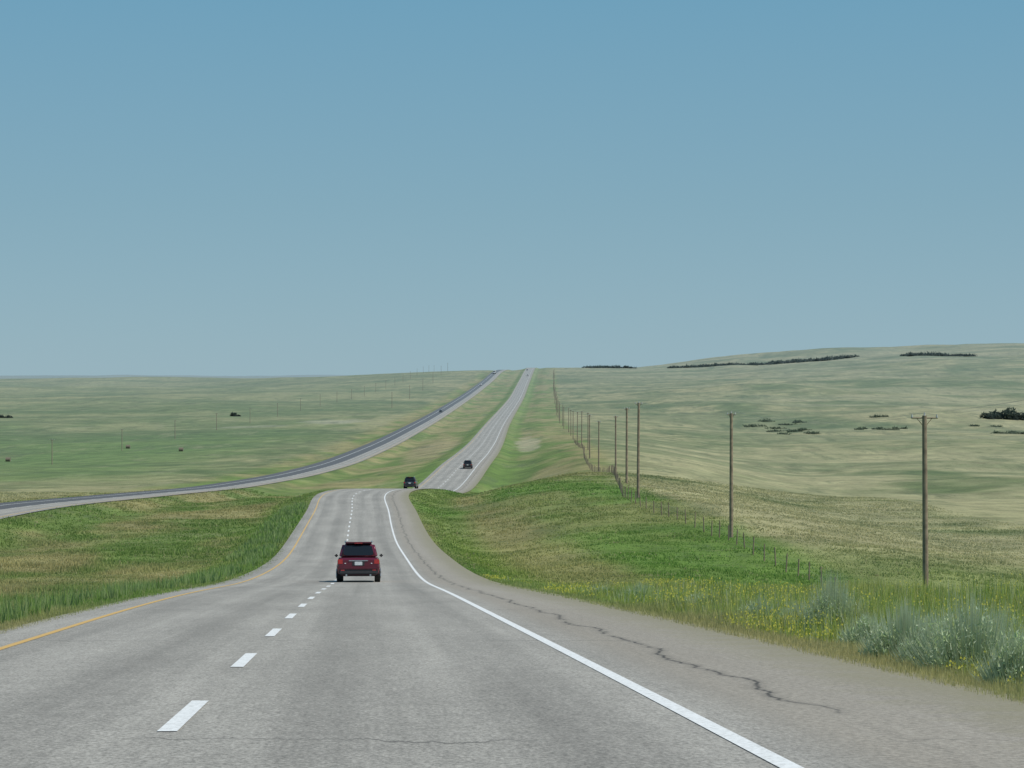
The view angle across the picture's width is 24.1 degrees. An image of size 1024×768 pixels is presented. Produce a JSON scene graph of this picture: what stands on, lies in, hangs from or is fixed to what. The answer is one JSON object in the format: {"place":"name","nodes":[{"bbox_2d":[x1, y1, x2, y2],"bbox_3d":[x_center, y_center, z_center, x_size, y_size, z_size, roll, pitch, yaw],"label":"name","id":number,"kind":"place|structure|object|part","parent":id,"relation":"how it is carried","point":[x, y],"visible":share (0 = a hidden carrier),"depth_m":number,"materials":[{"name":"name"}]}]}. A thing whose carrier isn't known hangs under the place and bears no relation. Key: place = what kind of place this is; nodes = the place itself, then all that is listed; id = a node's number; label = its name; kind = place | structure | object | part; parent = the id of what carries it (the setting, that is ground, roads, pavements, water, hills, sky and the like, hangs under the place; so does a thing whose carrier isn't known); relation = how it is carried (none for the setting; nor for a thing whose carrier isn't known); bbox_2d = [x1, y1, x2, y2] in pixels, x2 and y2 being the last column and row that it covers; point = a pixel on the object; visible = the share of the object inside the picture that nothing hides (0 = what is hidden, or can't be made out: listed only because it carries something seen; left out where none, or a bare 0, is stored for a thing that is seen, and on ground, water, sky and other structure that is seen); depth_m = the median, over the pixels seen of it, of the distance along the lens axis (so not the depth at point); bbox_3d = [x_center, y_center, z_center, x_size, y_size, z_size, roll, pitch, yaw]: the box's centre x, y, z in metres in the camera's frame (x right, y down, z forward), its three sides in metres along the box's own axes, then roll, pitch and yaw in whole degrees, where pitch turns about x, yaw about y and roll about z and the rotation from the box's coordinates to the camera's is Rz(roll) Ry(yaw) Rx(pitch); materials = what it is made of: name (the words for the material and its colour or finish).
{"place":"outdoors","nodes":[
{"label":"outdoors","id":0,"kind":"place"},
{"bbox_2d":[0,343,1023,598],"bbox_3d":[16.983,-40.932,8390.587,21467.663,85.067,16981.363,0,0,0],"label":"ground","id":1,"kind":"structure","parent":0,"point":[70,425],"depth_m":897.14,"materials":[{"name":"green plant"}]},
{"bbox_2d":[0,414,12,417],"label":"shrub thicket","id":2,"kind":"object","parent":1,"relation":"on","point":[8,416],"visible":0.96,"depth_m":1299.68,"materials":[{"name":"green plant"}]},
{"bbox_2d":[0,501,307,624],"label":"verge weeds","id":3,"kind":"object","parent":1,"relation":"on","point":[276,535],"visible":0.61,"depth_m":91.11,"materials":[{"name":"green plant"}]},
{"bbox_2d":[0,488,358,633],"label":"roadside grass","id":4,"kind":"structure","parent":1,"relation":"on","point":[16,585],"depth_m":189.52,"materials":[{"name":"green plant"}]},
{"bbox_2d":[0,370,504,518],"bbox_3d":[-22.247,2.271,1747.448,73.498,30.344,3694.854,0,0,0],"label":"opposite carriageway","id":5,"kind":"structure","parent":1,"relation":"on","point":[353,456],"depth_m":552.18,"materials":[{"name":"grey asphalt"}]},
{"bbox_2d":[0,368,1023,767],"bbox_3d":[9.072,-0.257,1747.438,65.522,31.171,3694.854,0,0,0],"label":"highway","id":6,"kind":"structure","parent":1,"relation":"on","point":[424,652],"depth_m":20.78,"materials":[{"name":"grey asphalt"}]},
{"bbox_2d":[335,541,382,581],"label":"suv","id":7,"kind":"object","parent":6,"relation":"on","point":[358,559],"visible":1,"depth_m":96.02,"materials":[{"name":"red paint"}]},
{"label":"rear window","id":8,"kind":"part","parent":7,"relation":"part of","materials":[{"name":"black glass"}]},
{"bbox_2d":[403,477,417,488],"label":"car","id":9,"kind":"object","parent":6,"relation":"on","point":[410,482],"visible":1,"depth_m":342.96,"materials":[{"name":"paint"}]},
{"bbox_2d":[463,460,472,468],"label":"car","id":10,"kind":"object","parent":6,"relation":"on","point":[467,464],"visible":1,"depth_m":517.83,"materials":[{"name":"paint"}]},
{"bbox_2d":[581,412,581,444],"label":"utility pole","id":11,"kind":"object","parent":1,"relation":"on","point":[581,428],"visible":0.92,"depth_m":644.96,"materials":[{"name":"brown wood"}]},
{"bbox_2d":[589,414,589,458],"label":"utility pole","id":12,"kind":"object","parent":1,"relation":"on","point":[589,436],"visible":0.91,"depth_m":499.93,"materials":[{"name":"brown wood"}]},
{"bbox_2d":[580,583,614,592],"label":"silver sagebrush","id":13,"kind":"object","parent":1,"relation":"on","point":[598,588],"visible":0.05,"depth_m":68.02,"materials":[{"name":"green plant"}]},
{"bbox_2d":[598,421,600,470],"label":"utility pole","id":14,"kind":"object","parent":1,"relation":"on","point":[598,445],"visible":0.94,"depth_m":431.94,"materials":[{"name":"brown wood"}]},
{"bbox_2d":[613,415,617,471],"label":"utility pole","id":15,"kind":"object","parent":1,"relation":"on","point":[615,445],"visible":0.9,"depth_m":369.91,"materials":[{"name":"brown wood"}]},
{"bbox_2d":[624,407,629,483],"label":"utility pole","id":16,"kind":"object","parent":1,"relation":"on","point":[626,470],"visible":0.91,"depth_m":291.93,"materials":[{"name":"brown wood"}]},
{"bbox_2d":[610,581,662,599],"bbox_3d":[3.042,5.013,57.016,1.602,0.785,1.562,0,0,0],"label":"silver sagebrush","id":17,"kind":"object","parent":1,"relation":"on","point":[639,587],"visible":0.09,"depth_m":56.94,"materials":[{"name":"green plant"}]},
{"bbox_2d":[635,401,641,498],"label":"utility pole","id":18,"kind":"object","parent":1,"relation":"on","point":[638,453],"visible":0.93,"depth_m":239.92,"materials":[{"name":"brown wood"}]},
{"bbox_2d":[677,591,711,604],"bbox_3d":[3.600,4.263,46.017,1.126,0.643,1.135,0,0,0],"label":"silver sagebrush","id":19,"kind":"object","parent":1,"relation":"on","point":[695,598],"visible":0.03,"depth_m":45.99,"materials":[{"name":"green plant"}]},
{"bbox_2d":[574,438,848,581],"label":"wire fence","id":20,"kind":"object","parent":1,"relation":"on","point":[616,475],"visible":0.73,"depth_m":208.38,"materials":[{"name":"brown wood"}]},
{"bbox_2d":[409,472,1023,704],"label":"roadside grass","id":21,"kind":"structure","parent":1,"relation":"on","point":[837,649],"depth_m":177.89,"materials":[{"name":"green plant"}]},
{"bbox_2d":[582,354,859,367],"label":"distant tree line","id":22,"kind":"object","parent":1,"relation":"on","point":[793,360],"visible":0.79,"depth_m":2944.14,"materials":[{"name":"green plant"}]},
{"bbox_2d":[727,411,735,537],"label":"utility pole","id":23,"kind":"object","parent":1,"relation":"on","point":[731,414],"visible":0.91,"depth_m":184.92,"materials":[{"name":"brown wood"}]},
{"bbox_2d":[576,400,1022,422],"bbox_3d":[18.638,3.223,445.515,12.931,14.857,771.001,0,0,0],"label":"power lines","id":24,"kind":"object","parent":23,"relation":"attached to","point":[845,420],"visible":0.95,"depth_m":137.78,"materials":[{"name":"metal"}]},
{"bbox_2d":[480,568,1023,683],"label":"sweet clover","id":25,"kind":"object","parent":1,"relation":"on","point":[778,602],"visible":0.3,"depth_m":46.35,"materials":[{"name":"green plant"}]},
{"bbox_2d":[736,597,786,616],"bbox_3d":[4.132,3.832,40.018,1.143,0.721,1.079,0,0,0],"label":"silver sagebrush","id":26,"kind":"object","parent":1,"relation":"on","point":[759,607],"visible":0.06,"depth_m":39.97,"materials":[{"name":"green plant"}]},
{"bbox_2d":[743,418,818,434],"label":"shrub thicket","id":27,"kind":"object","parent":1,"relation":"on","point":[788,431],"visible":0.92,"depth_m":1186.93,"materials":[{"name":"green plant"}]},
{"bbox_2d":[769,599,808,620],"bbox_3d":[4.370,3.636,37.011,0.920,0.728,0.953,0,0,0],"label":"silver sagebrush","id":28,"kind":"object","parent":1,"relation":"on","point":[793,610],"depth_m":36.98,"materials":[{"name":"green plant"}]},
{"bbox_2d":[792,568,869,631],"bbox_3d":[4.540,3.160,34.020,1.166,1.238,1.171,0,0,0],"label":"silver sagebrush","id":29,"kind":"object","parent":1,"relation":"on","point":[831,590],"visible":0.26,"depth_m":33.91,"materials":[{"name":"green plant"}]},
{"bbox_2d":[834,609,884,646],"bbox_3d":[4.451,3.131,30.012,0.901,0.671,0.922,0,0,0],"label":"silver sagebrush","id":30,"kind":"object","parent":1,"relation":"on","point":[865,619],"visible":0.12,"depth_m":29.94,"materials":[{"name":"green plant"}]},
{"bbox_2d":[852,598,942,657],"bbox_3d":[4.210,2.680,25.794,1.115,0.888,1.116,0,0,0],"label":"silver sagebrush","id":31,"kind":"object","parent":1,"relation":"on","point":[885,640],"visible":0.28,"depth_m":25.72,"materials":[{"name":"green plant"}]},
{"bbox_2d":[887,608,954,665],"bbox_3d":[4.282,2.614,24.312,0.955,0.772,0.946,0,0,0],"label":"silver sagebrush","id":32,"kind":"object","parent":1,"relation":"on","point":[903,654],"visible":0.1,"depth_m":24.25,"materials":[{"name":"green plant"}]},
{"bbox_2d":[911,412,937,589],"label":"utility pole","id":33,"kind":"object","parent":1,"relation":"on","point":[924,418],"visible":0.91,"depth_m":119.92,"materials":[{"name":"brown wood"}]},
{"bbox_2d":[900,351,976,356],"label":"distant tree line","id":34,"kind":"object","parent":1,"relation":"on","point":[910,353],"visible":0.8,"depth_m":2763.63,"materials":[{"name":"green plant"}]},
{"bbox_2d":[854,414,1023,433],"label":"shrub thicket","id":35,"kind":"object","parent":1,"relation":"on","point":[897,428],"visible":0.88,"depth_m":1139.75,"materials":[{"name":"green plant"}]},
{"bbox_2d":[903,585,1023,672],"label":"silver sagebrush","id":36,"kind":"object","parent":1,"relation":"on","point":[969,637],"visible":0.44,"depth_m":23.08,"materials":[{"name":"green plant"}]},
{"bbox_2d":[964,601,1023,633],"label":"silver sagebrush","id":37,"kind":"object","parent":1,"relation":"on","point":[1000,614],"visible":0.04,"depth_m":27.00,"materials":[{"name":"green plant"}]},
{"bbox_2d":[969,626,1023,685],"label":"silver sagebrush","id":38,"kind":"object","parent":1,"relation":"on","point":[1009,663],"visible":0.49,"depth_m":20.82,"materials":[{"name":"green plant"}]},
{"bbox_2d":[979,407,1023,419],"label":"shrub thicket","id":39,"kind":"object","parent":1,"relation":"on","point":[1008,414],"visible":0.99,"depth_m":1244.87,"materials":[{"name":"green plant"}]},
{"bbox_2d":[0,0,1023,375],"label":"sky","id":40,"kind":"structure","parent":0,"point":[188,187],"materials":[{"name":"blue"}]}
]}

